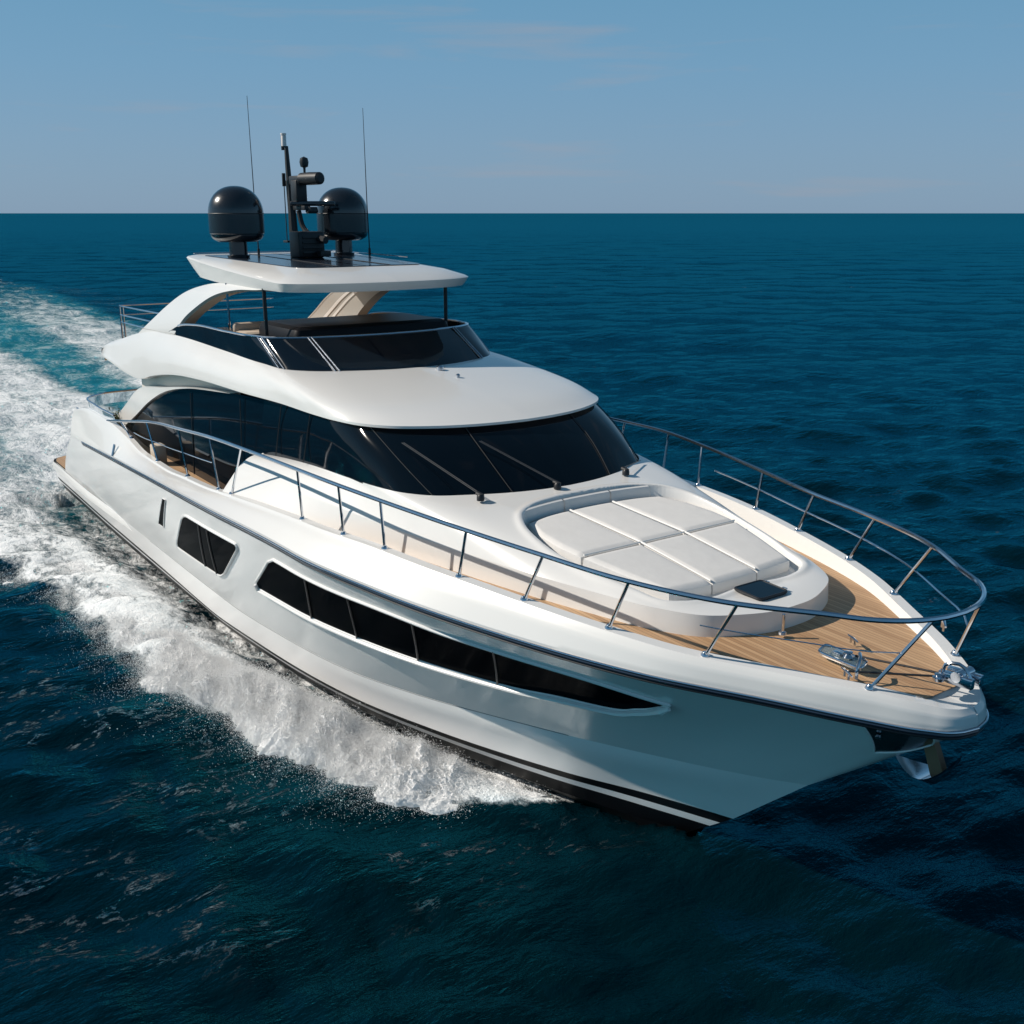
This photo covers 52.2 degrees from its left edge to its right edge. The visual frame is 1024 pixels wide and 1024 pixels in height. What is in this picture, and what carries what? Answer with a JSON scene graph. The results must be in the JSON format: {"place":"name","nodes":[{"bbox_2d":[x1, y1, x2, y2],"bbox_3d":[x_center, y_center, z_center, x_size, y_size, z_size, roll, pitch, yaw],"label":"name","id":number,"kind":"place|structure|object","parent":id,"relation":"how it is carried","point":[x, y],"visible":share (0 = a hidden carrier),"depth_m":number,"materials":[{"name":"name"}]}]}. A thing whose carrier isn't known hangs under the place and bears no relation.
{"place":"outdoors","nodes":[
{"label":"outdoors","id":0,"kind":"place"},
{"bbox_2d":[0,213,1023,1023],"bbox_3d":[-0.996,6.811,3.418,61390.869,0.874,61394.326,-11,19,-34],"label":"sea water","id":1,"kind":"structure","parent":0,"point":[152,873],"depth_m":15.22,"materials":[{"name":"blue liquid"}]},
{"bbox_2d":[0,512,550,827],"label":"spray droplets","id":2,"kind":"object","parent":1,"relation":"in","point":[231,668],"visible":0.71,"depth_m":15.30},
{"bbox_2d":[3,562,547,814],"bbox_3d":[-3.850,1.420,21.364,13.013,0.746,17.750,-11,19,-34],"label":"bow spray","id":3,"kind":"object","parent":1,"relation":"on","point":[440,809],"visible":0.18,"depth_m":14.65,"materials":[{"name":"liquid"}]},
{"bbox_2d":[52,100,988,831],"label":"motor yacht","id":4,"kind":"object","parent":1,"relation":"on","point":[458,536],"visible":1,"depth_m":13.78,"materials":[{"name":"white plastic"}]},
{"bbox_2d":[108,407,120,425],"bbox_3d":[-9.046,-2.101,23.810,0.803,0.572,0.540,15,21,41],"label":"potted plant","id":5,"kind":"object","parent":4,"relation":"on","point":[116,416],"visible":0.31,"depth_m":23.75,"materials":[{"name":"green plant"}]},
{"bbox_2d":[158,498,165,527],"bbox_3d":[-6.513,0.002,19.478,0.075,0.801,1.341,-7,17,-24],"label":"hull window","id":6,"kind":"structure","parent":4,"relation":"in","point":[162,508],"depth_m":19.47,"materials":[{"name":"black glass"}]},
{"bbox_2d":[176,515,237,576],"bbox_3d":[-5.240,0.582,17.775,0.361,1.185,3.974,-11,19,-34],"label":"hull window","id":7,"kind":"structure","parent":4,"relation":"in","point":[212,550],"depth_m":17.62,"materials":[{"name":"black glass"}]},
{"bbox_2d":[126,388,310,488],"bbox_3d":[-5.811,-1.586,19.478,0.124,1.963,9.908,-11,19,-34],"label":"saloon window","id":8,"kind":"structure","parent":4,"relation":"in","point":[237,419],"depth_m":19.24,"materials":[{"name":"black glass"}]},
{"bbox_2d":[254,559,671,717],"bbox_3d":[-1.342,1.579,13.369,0.853,0.964,7.747,-17,23,-46],"label":"hull window","id":9,"kind":"structure","parent":4,"relation":"in","point":[370,626],"depth_m":12.95,"materials":[{"name":"black glass"}]},
{"bbox_2d":[0,0,1023,212],"label":"sky","id":10,"kind":"structure","parent":0,"point":[107,106],"materials":[{"name":"blue"}]}
]}

